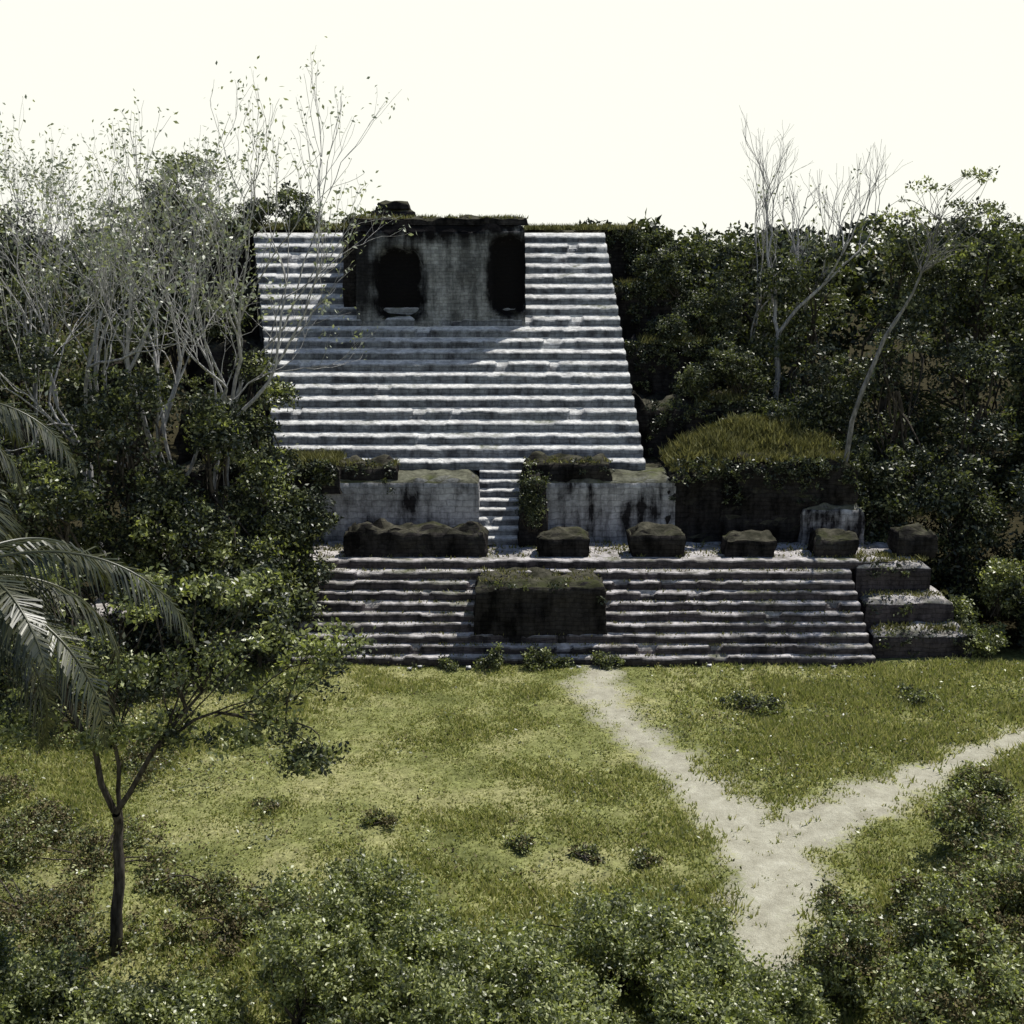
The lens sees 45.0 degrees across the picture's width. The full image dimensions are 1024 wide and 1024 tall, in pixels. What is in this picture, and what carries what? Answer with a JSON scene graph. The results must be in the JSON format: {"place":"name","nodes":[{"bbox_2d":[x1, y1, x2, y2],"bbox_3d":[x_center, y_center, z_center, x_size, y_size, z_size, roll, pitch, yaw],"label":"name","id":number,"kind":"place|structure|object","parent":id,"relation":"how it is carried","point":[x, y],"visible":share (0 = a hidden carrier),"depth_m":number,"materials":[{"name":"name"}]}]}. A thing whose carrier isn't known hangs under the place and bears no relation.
{"place":"outdoors","nodes":[
{"label":"outdoors","id":0,"kind":"place"},
{"bbox_2d":[0,253,1023,1023],"bbox_3d":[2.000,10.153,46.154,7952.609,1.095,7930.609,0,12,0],"label":"ground","id":1,"kind":"structure","parent":0,"point":[1012,651],"depth_m":46.47,"materials":[{"name":"green plant"}]},
{"bbox_2d":[0,925,30,1018],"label":"foreground bush","id":2,"kind":"object","parent":1,"relation":"on","point":[5,952],"visible":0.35,"depth_m":33.42,"materials":[{"name":"green plant"}]},
{"bbox_2d":[0,771,38,805],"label":"weedy shrub","id":3,"kind":"object","parent":1,"relation":"on","point":[9,783],"visible":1,"depth_m":45.26,"materials":[{"name":"green plant"}]},
{"bbox_2d":[0,816,57,866],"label":"weedy shrub","id":4,"kind":"object","parent":1,"relation":"on","point":[18,841],"visible":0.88,"depth_m":41.22,"materials":[{"name":"green plant"}]},
{"bbox_2d":[0,399,77,549],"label":"palm tree","id":5,"kind":"object","parent":1,"relation":"on","point":[7,421],"visible":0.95,"depth_m":24.40,"materials":[{"name":"green plant"}]},
{"bbox_2d":[0,795,86,843],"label":"weedy shrub","id":6,"kind":"object","parent":1,"relation":"on","point":[46,814],"visible":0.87,"depth_m":43.28,"materials":[{"name":"green plant"}]},
{"bbox_2d":[0,931,94,1023],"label":"foreground bush","id":7,"kind":"object","parent":1,"relation":"on","point":[37,991],"visible":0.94,"depth_m":31.70,"materials":[{"name":"green plant"}]},
{"bbox_2d":[0,199,95,535],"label":"jungle tree","id":8,"kind":"object","parent":1,"relation":"on","point":[34,323],"visible":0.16,"depth_m":72.60,"materials":[{"name":"green plant"}]},
{"bbox_2d":[0,865,99,944],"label":"weedy shrub","id":9,"kind":"object","parent":1,"relation":"on","point":[59,893],"visible":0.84,"depth_m":37.58,"materials":[{"name":"green plant"}]},
{"bbox_2d":[0,210,105,597],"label":"jungle tree","id":10,"kind":"object","parent":1,"relation":"on","point":[5,396],"visible":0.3,"depth_m":64.24,"materials":[{"name":"green plant"}]},
{"bbox_2d":[0,320,116,627],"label":"plaza edge tree","id":11,"kind":"object","parent":1,"relation":"on","point":[19,455],"visible":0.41,"depth_m":55.00,"materials":[{"name":"green plant"}]},
{"bbox_2d":[0,457,148,717],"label":"plaza edge tree","id":12,"kind":"object","parent":1,"relation":"on","point":[66,508],"visible":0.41,"depth_m":53.27,"materials":[{"name":"green plant"}]},
{"bbox_2d":[8,900,154,985],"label":"weedy shrub","id":13,"kind":"object","parent":1,"relation":"on","point":[59,926],"visible":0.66,"depth_m":35.79,"materials":[{"name":"green plant"}]},
{"bbox_2d":[39,698,125,750],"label":"weedy shrub","id":14,"kind":"object","parent":1,"relation":"on","point":[65,737],"visible":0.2,"depth_m":50.96,"materials":[{"name":"green plant"}]},
{"bbox_2d":[1,813,178,885],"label":"weedy shrub","id":15,"kind":"object","parent":1,"relation":"on","point":[99,856],"visible":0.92,"depth_m":40.85,"materials":[{"name":"green plant"}]},
{"bbox_2d":[0,513,197,758],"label":"palm tree","id":16,"kind":"object","parent":1,"relation":"on","point":[31,633],"visible":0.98,"depth_m":21.02,"materials":[{"name":"green plant"}]},
{"bbox_2d":[45,968,164,1023],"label":"foreground bush","id":17,"kind":"object","parent":1,"relation":"on","point":[121,1006],"visible":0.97,"depth_m":30.91,"materials":[{"name":"green plant"}]},
{"bbox_2d":[47,246,192,539],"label":"jungle tree","id":18,"kind":"object","parent":1,"relation":"on","point":[72,399],"visible":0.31,"depth_m":71.18,"materials":[{"name":"green plant"}]},
{"bbox_2d":[60,364,201,668],"bbox_3d":[-17.662,0.693,57.632,6.851,15.175,7.066,0,12,0],"label":"plaza edge tree","id":19,"kind":"object","parent":1,"relation":"on","point":[136,485],"visible":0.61,"depth_m":56.14,"materials":[{"name":"green plant"}]},
{"bbox_2d":[107,731,179,784],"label":"weedy shrub","id":20,"kind":"object","parent":1,"relation":"on","point":[129,761],"visible":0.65,"depth_m":48.55,"materials":[{"name":"green plant"}]},
{"bbox_2d":[110,193,202,525],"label":"jungle tree","id":21,"kind":"object","parent":1,"relation":"on","point":[146,356],"visible":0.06,"depth_m":85.47,"materials":[{"name":"green plant"}]},
{"bbox_2d":[105,483,238,704],"bbox_3d":[-15.724,3.712,57.151,6.093,10.206,6.866,0,12,0],"label":"plaza edge tree","id":22,"kind":"object","parent":1,"relation":"on","point":[172,641],"visible":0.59,"depth_m":56.51,"materials":[{"name":"green plant"}]},
{"bbox_2d":[132,150,238,394],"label":"jungle tree","id":23,"kind":"object","parent":1,"relation":"on","point":[175,361],"visible":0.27,"depth_m":81.16,"materials":[{"name":"green plant"}]},
{"bbox_2d":[0,547,376,955],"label":"slender tree","id":24,"kind":"object","parent":1,"relation":"on","point":[294,758],"visible":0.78,"depth_m":34.14,"materials":[{"name":"green plant"}]},
{"bbox_2d":[132,863,249,916],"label":"weedy shrub","id":25,"kind":"object","parent":1,"relation":"on","point":[196,892],"visible":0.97,"depth_m":38.88,"materials":[{"name":"green plant"}]},
{"bbox_2d":[144,970,250,1023],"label":"foreground bush","id":26,"kind":"object","parent":1,"relation":"on","point":[201,1004],"visible":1,"depth_m":30.75,"materials":[{"name":"green plant"}]},
{"bbox_2d":[160,388,272,667],"bbox_3d":[-13.967,1.044,58.756,5.978,13.771,7.054,0,12,0],"label":"plaza edge tree","id":27,"kind":"object","parent":1,"relation":"on","point":[224,431],"visible":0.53,"depth_m":57.71,"materials":[{"name":"green plant"}]},
{"bbox_2d":[158,877,326,960],"bbox_3d":[-7.790,12.197,36.988,2.989,1.298,5.051,11,17,42],"label":"weedy shrub","id":28,"kind":"object","parent":1,"relation":"on","point":[236,920],"visible":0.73,"depth_m":36.46,"materials":[{"name":"green plant"}]},
{"bbox_2d":[193,530,308,669],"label":"plaza edge tree","id":29,"kind":"object","parent":1,"relation":"on","point":[254,547],"visible":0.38,"depth_m":58.59,"materials":[{"name":"green plant"}]},
{"bbox_2d":[214,342,302,517],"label":"plaza edge tree","id":30,"kind":"object","parent":1,"relation":"on","point":[258,365],"visible":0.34,"depth_m":62.92,"materials":[{"name":"green plant"}]},
{"bbox_2d":[218,442,331,635],"bbox_3d":[-12.118,1.901,61.232,5.329,11.040,5.627,-12,17,-43],"label":"plaza edge tree","id":31,"kind":"object","parent":1,"relation":"on","point":[264,478],"visible":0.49,"depth_m":59.82,"materials":[{"name":"green plant"}]},
{"bbox_2d":[263,180,321,223],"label":"jungle tree","id":32,"kind":"object","parent":1,"relation":"on","point":[282,195],"visible":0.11,"depth_m":86.66,"materials":[{"name":"green plant"}]},
{"bbox_2d":[267,484,344,626],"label":"plaza edge tree","id":33,"kind":"object","parent":1,"relation":"on","point":[309,506],"visible":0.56,"depth_m":60.98,"materials":[{"name":"green plant"}]},
{"bbox_2d":[235,861,406,1023],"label":"foreground bush","id":34,"kind":"object","parent":1,"relation":"on","point":[332,982],"visible":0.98,"depth_m":31.34,"materials":[{"name":"green plant"}]},
{"bbox_2d":[308,848,440,971],"bbox_3d":[-3.911,11.127,34.783,3.861,3.852,4.243,0,12,0],"label":"foreground bush","id":35,"kind":"object","parent":1,"relation":"on","point":[363,876],"visible":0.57,"depth_m":34.23,"materials":[{"name":"green plant"}]},
{"bbox_2d":[357,804,401,829],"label":"weedy shrub","id":36,"kind":"object","parent":1,"relation":"on","point":[383,819],"visible":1,"depth_m":43.47,"materials":[{"name":"green plant"}]},
{"bbox_2d":[358,902,489,1010],"bbox_3d":[-2.179,11.917,33.117,3.395,3.011,3.495,-5,13,-21],"label":"foreground bush","id":37,"kind":"object","parent":1,"relation":"on","point":[431,936],"visible":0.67,"depth_m":32.47,"materials":[{"name":"green plant"}]},
{"bbox_2d":[323,945,544,1023],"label":"foreground bush","id":38,"kind":"object","parent":1,"relation":"on","point":[448,998],"visible":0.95,"depth_m":29.89,"materials":[{"name":"green plant"}]},
{"bbox_2d":[0,202,1023,401],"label":"distant jungle","id":39,"kind":"object","parent":1,"relation":"on","point":[864,280],"visible":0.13,"depth_m":101.19,"materials":[{"name":"green plant"}]},
{"bbox_2d":[437,909,586,1012],"bbox_3d":[0.331,12.040,32.496,3.060,3.747,4.321,11,16,41],"label":"foreground bush","id":40,"kind":"object","parent":1,"relation":"on","point":[514,940],"visible":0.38,"depth_m":31.80,"materials":[{"name":"green plant"}]},
{"bbox_2d":[77,200,972,665],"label":"step pyramid","id":41,"kind":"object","parent":1,"relation":"on","point":[489,358],"visible":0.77,"depth_m":67.17,"materials":[{"name":"stone"}]},
{"bbox_2d":[0,94,154,534],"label":"bare tree","id":42,"kind":"object","parent":41,"relation":"on","point":[35,385],"visible":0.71,"depth_m":63.27,"materials":[{"name":"grey plant"}]},
{"bbox_2d":[0,156,173,557],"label":"bare tree","id":43,"kind":"object","parent":41,"relation":"on","point":[55,397],"visible":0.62,"depth_m":59.82,"materials":[{"name":"grey plant"}]},
{"bbox_2d":[0,108,252,559],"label":"bare tree","id":44,"kind":"object","parent":41,"relation":"on","point":[128,365],"visible":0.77,"depth_m":56.78,"materials":[{"name":"grey plant"}]},
{"bbox_2d":[7,89,256,536],"bbox_3d":[-16.539,-7.692,57.508,11.428,23.339,9.806,0,12,0],"label":"bare tree","id":45,"kind":"object","parent":41,"relation":"on","point":[96,363],"visible":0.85,"depth_m":56.38,"materials":[{"name":"grey plant"}]},
{"bbox_2d":[1,143,377,596],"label":"bare tree","id":46,"kind":"object","parent":41,"relation":"on","point":[156,356],"visible":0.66,"depth_m":59.14,"materials":[{"name":"grey plant"}]},
{"bbox_2d":[171,370,246,457],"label":"flank shrub","id":47,"kind":"object","parent":41,"relation":"on","point":[195,388],"visible":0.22,"depth_m":72.43,"materials":[{"name":"green plant"}]},
{"bbox_2d":[181,280,256,342],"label":"flank shrub","id":48,"kind":"object","parent":41,"relation":"on","point":[213,331],"visible":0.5,"depth_m":76.34,"materials":[{"name":"green plant"}]},
{"bbox_2d":[85,55,416,506],"bbox_3d":[-11.859,-9.567,58.728,9.104,22.562,15.595,12,17,43],"label":"bare tree","id":49,"kind":"object","parent":41,"relation":"on","point":[212,363],"visible":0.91,"depth_m":57.06,"materials":[{"name":"grey plant"}]},
{"bbox_2d":[229,196,277,232],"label":"flank shrub","id":50,"kind":"object","parent":41,"relation":"on","point":[269,208],"visible":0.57,"depth_m":80.79,"materials":[{"name":"green plant"}]},
{"bbox_2d":[170,36,408,491],"bbox_3d":[-10.562,-11.965,62.525,13.104,23.631,9.082,-4,13,-20],"label":"bare tree","id":51,"kind":"object","parent":41,"relation":"on","point":[238,391],"visible":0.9,"depth_m":63.19,"materials":[{"name":"grey plant"}]},
{"bbox_2d":[514,466,546,531],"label":"wall shrub","id":52,"kind":"object","parent":41,"relation":"on","point":[530,521],"visible":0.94,"depth_m":65.45,"materials":[{"name":"green plant"}]},
{"bbox_2d":[193,224,972,657],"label":"creeping vines","id":53,"kind":"object","parent":41,"relation":"on","point":[661,352],"visible":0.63,"depth_m":66.45,"materials":[{"name":"green plant"}]},
{"bbox_2d":[639,227,677,255],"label":"flank shrub","id":54,"kind":"object","parent":41,"relation":"on","point":[659,238],"visible":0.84,"depth_m":81.61,"materials":[{"name":"green plant"}]},
{"bbox_2d":[642,241,691,297],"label":"flank shrub","id":55,"kind":"object","parent":41,"relation":"on","point":[666,270],"visible":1,"depth_m":77.17,"materials":[{"name":"green plant"}]},
{"bbox_2d":[644,306,696,349],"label":"flank shrub","id":56,"kind":"object","parent":41,"relation":"on","point":[671,327],"visible":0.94,"depth_m":75.43,"materials":[{"name":"green plant"}]},
{"bbox_2d":[668,360,719,406],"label":"flank shrub","id":57,"kind":"object","parent":41,"relation":"on","point":[695,377],"visible":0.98,"depth_m":73.17,"materials":[{"name":"green plant"}]},
{"bbox_2d":[676,288,738,349],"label":"flank shrub","id":58,"kind":"object","parent":41,"relation":"on","point":[713,330],"visible":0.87,"depth_m":76.48,"materials":[{"name":"green plant"}]},
{"bbox_2d":[688,269,748,346],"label":"flank shrub","id":59,"kind":"object","parent":41,"relation":"on","point":[732,297],"visible":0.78,"depth_m":76.36,"materials":[{"name":"green plant"}]},
{"bbox_2d":[706,334,777,396],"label":"flank shrub","id":60,"kind":"object","parent":41,"relation":"on","point":[730,368],"visible":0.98,"depth_m":73.31,"materials":[{"name":"green plant"}]},
{"bbox_2d":[740,156,823,391],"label":"bare tree","id":61,"kind":"object","parent":41,"relation":"on","point":[763,249],"visible":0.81,"depth_m":78.34,"materials":[{"name":"grey plant"}]},
{"bbox_2d":[776,400,828,431],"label":"flank shrub","id":62,"kind":"object","parent":41,"relation":"on","point":[800,412],"visible":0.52,"depth_m":70.20,"materials":[{"name":"green plant"}]},
{"bbox_2d":[740,108,912,400],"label":"bare tree","id":63,"kind":"object","parent":41,"relation":"on","point":[781,329],"visible":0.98,"depth_m":76.77,"materials":[{"name":"grey plant"}]},
{"bbox_2d":[830,435,877,484],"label":"flank shrub","id":64,"kind":"object","parent":41,"relation":"on","point":[864,459],"visible":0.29,"depth_m":68.00,"materials":[{"name":"green plant"}]},
{"bbox_2d":[844,166,1010,459],"bbox_3d":[21.474,-9.425,65.480,8.280,17.291,3.018,0,12,0],"label":"leaning tree","id":65,"kind":"object","parent":41,"relation":"on","point":[910,214],"visible":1,"depth_m":64.37,"materials":[{"name":"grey plant"}]},
{"bbox_2d":[520,644,556,670],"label":"meadow shrub","id":66,"kind":"object","parent":1,"relation":"on","point":[531,657],"visible":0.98,"depth_m":59.58,"materials":[{"name":"green plant"}]},
{"bbox_2d":[484,931,639,1023],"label":"foreground bush","id":67,"kind":"object","parent":1,"relation":"on","point":[552,1007],"visible":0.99,"depth_m":30.19,"materials":[{"name":"green plant"}]},
{"bbox_2d":[516,879,711,1006],"bbox_3d":[2.829,11.569,33.785,4.613,3.443,4.366,8,14,33],"label":"foreground bush","id":68,"kind":"object","parent":1,"relation":"on","point":[636,940],"visible":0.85,"depth_m":32.94,"materials":[{"name":"green plant"}]},
{"bbox_2d":[635,904,754,1018],"bbox_3d":[4.781,12.089,33.333,3.462,2.996,2.945,-5,13,-22],"label":"foreground bush","id":69,"kind":"object","parent":1,"relation":"on","point":[718,921],"visible":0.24,"depth_m":33.07,"materials":[{"name":"green plant"}]},
{"bbox_2d":[658,225,731,334],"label":"jungle tree","id":70,"kind":"object","parent":1,"relation":"on","point":[693,257],"visible":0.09,"depth_m":83.73,"materials":[{"name":"green plant"}]},
{"bbox_2d":[636,924,781,1023],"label":"foreground bush","id":71,"kind":"object","parent":1,"relation":"on","point":[680,992],"visible":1,"depth_m":30.43,"materials":[{"name":"green plant"}]},
{"bbox_2d":[715,686,785,716],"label":"meadow shrub","id":72,"kind":"object","parent":1,"relation":"on","point":[760,703],"visible":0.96,"depth_m":54.92,"materials":[{"name":"green plant"}]},
{"bbox_2d":[688,222,815,403],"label":"jungle tree","id":73,"kind":"object","parent":1,"relation":"on","point":[743,335],"visible":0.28,"depth_m":79.69,"materials":[{"name":"green plant"}]},
{"bbox_2d":[730,952,839,1023],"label":"foreground bush","id":74,"kind":"object","parent":1,"relation":"on","point":[794,1004],"visible":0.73,"depth_m":31.59,"materials":[{"name":"green plant"}]},
{"bbox_2d":[740,239,891,484],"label":"jungle tree","id":75,"kind":"object","parent":1,"relation":"on","point":[800,280],"visible":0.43,"depth_m":76.84,"materials":[{"name":"green plant"}]},
{"bbox_2d":[782,338,877,497],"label":"understory tree","id":76,"kind":"object","parent":1,"relation":"on","point":[833,401],"visible":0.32,"depth_m":70.67,"materials":[{"name":"green plant"}]},
{"bbox_2d":[773,160,887,393],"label":"bare tree","id":77,"kind":"object","parent":1,"relation":"on","point":[797,246],"visible":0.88,"depth_m":77.06,"materials":[{"name":"grey plant"}]},
{"bbox_2d":[785,873,895,1010],"bbox_3d":[9.119,11.969,34.082,2.984,3.138,3.816,9,15,35],"label":"foreground bush","id":78,"kind":"object","parent":1,"relation":"on","point":[848,930],"visible":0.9,"depth_m":33.38,"materials":[{"name":"green plant"}]},
{"bbox_2d":[850,455,926,543],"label":"understory tree","id":79,"kind":"object","parent":1,"relation":"on","point":[886,502],"visible":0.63,"depth_m":67.14,"materials":[{"name":"green plant"}]},
{"bbox_2d":[824,204,971,494],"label":"jungle tree","id":80,"kind":"object","parent":1,"relation":"on","point":[906,265],"visible":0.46,"depth_m":75.21,"materials":[{"name":"green plant"}]},
{"bbox_2d":[845,316,950,528],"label":"understory tree","id":81,"kind":"object","parent":1,"relation":"on","point":[897,449],"visible":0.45,"depth_m":70.16,"materials":[{"name":"green plant"}]},
{"bbox_2d":[885,862,936,917],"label":"foreground bush","id":82,"kind":"object","parent":1,"relation":"on","point":[902,885],"visible":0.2,"depth_m":37.58,"materials":[{"name":"green plant"}]},
{"bbox_2d":[856,937,1013,1023],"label":"foreground bush","id":83,"kind":"object","parent":1,"relation":"on","point":[942,996],"visible":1,"depth_m":30.66,"materials":[{"name":"green plant"}]},
{"bbox_2d":[876,855,1006,977],"bbox_3d":[12.191,11.459,34.600,3.917,3.521,3.904,-8,14,-31],"label":"foreground bush","id":84,"kind":"object","parent":1,"relation":"on","point":[950,913],"visible":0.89,"depth_m":34.00,"materials":[{"name":"green plant"}]},
{"bbox_2d":[900,195,1023,556],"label":"jungle tree","id":85,"kind":"object","parent":1,"relation":"on","point":[967,306],"visible":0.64,"depth_m":77.16,"materials":[{"name":"green plant"}]},
{"bbox_2d":[943,593,983,637],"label":"sunlit shrub","id":86,"kind":"object","parent":1,"relation":"on","point":[964,612],"visible":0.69,"depth_m":62.30,"materials":[{"name":"green plant"}]},
{"bbox_2d":[906,333,1023,605],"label":"understory tree","id":87,"kind":"object","parent":1,"relation":"on","point":[969,438],"visible":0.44,"depth_m":69.38,"materials":[{"name":"green plant"}]},
{"bbox_2d":[914,450,1021,616],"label":"understory tree","id":88,"kind":"object","parent":1,"relation":"on","point":[946,502],"visible":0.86,"depth_m":66.17,"materials":[{"name":"green plant"}]},
{"bbox_2d":[919,786,1023,865],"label":"foreground bush","id":89,"kind":"object","parent":1,"relation":"on","point":[972,828],"visible":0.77,"depth_m":40.69,"materials":[{"name":"green plant"}]},
{"bbox_2d":[930,757,1023,813],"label":"foreground bush","id":90,"kind":"object","parent":1,"relation":"on","point":[971,782],"visible":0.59,"depth_m":43.85,"materials":[{"name":"green plant"}]},
{"bbox_2d":[934,908,1023,1023],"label":"foreground bush","id":91,"kind":"object","parent":1,"relation":"on","point":[1015,939],"visible":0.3,"depth_m":33.50,"materials":[{"name":"green plant"}]},
{"bbox_2d":[962,620,1011,658],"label":"sunlit shrub","id":92,"kind":"object","parent":1,"relation":"on","point":[988,640],"visible":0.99,"depth_m":61.10,"materials":[{"name":"green plant"}]},
{"bbox_2d":[955,835,1023,926],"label":"foreground bush","id":93,"kind":"object","parent":1,"relation":"on","point":[1008,875],"visible":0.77,"depth_m":36.60,"materials":[{"name":"green plant"}]},
{"bbox_2d":[963,929,1023,1023],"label":"foreground bush","id":94,"kind":"object","parent":1,"relation":"on","point":[1001,975],"visible":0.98,"depth_m":30.78,"materials":[{"name":"green plant"}]},
{"bbox_2d":[966,555,1023,620],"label":"sunlit shrub","id":95,"kind":"object","parent":1,"relation":"on","point":[1000,570],"visible":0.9,"depth_m":62.71,"materials":[{"name":"green plant"}]},
{"bbox_2d":[980,291,1023,506],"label":"jungle tree","id":96,"kind":"object","parent":1,"relation":"on","point":[997,478],"visible":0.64,"depth_m":73.34,"materials":[{"name":"green plant"}]},
{"bbox_2d":[982,552,1023,652],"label":"understory tree","id":97,"kind":"object","parent":1,"relation":"on","point":[1017,595],"visible":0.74,"depth_m":62.54,"materials":[{"name":"green plant"}]},
{"bbox_2d":[999,462,1023,570],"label":"understory tree","id":98,"kind":"object","parent":1,"relation":"on","point":[1018,544],"visible":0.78,"depth_m":65.78,"materials":[{"name":"green plant"}]},
{"bbox_2d":[0,0,1023,252],"label":"sky","id":99,"kind":"structure","parent":0,"point":[557,112],"materials":[{"name":"white"}]},
{"bbox_2d":[558,665,1023,1011],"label":"dirt path","id":100,"kind":"structure","parent":0,"point":[777,900],"depth_m":44.55,"materials":[{"name":"soil"}]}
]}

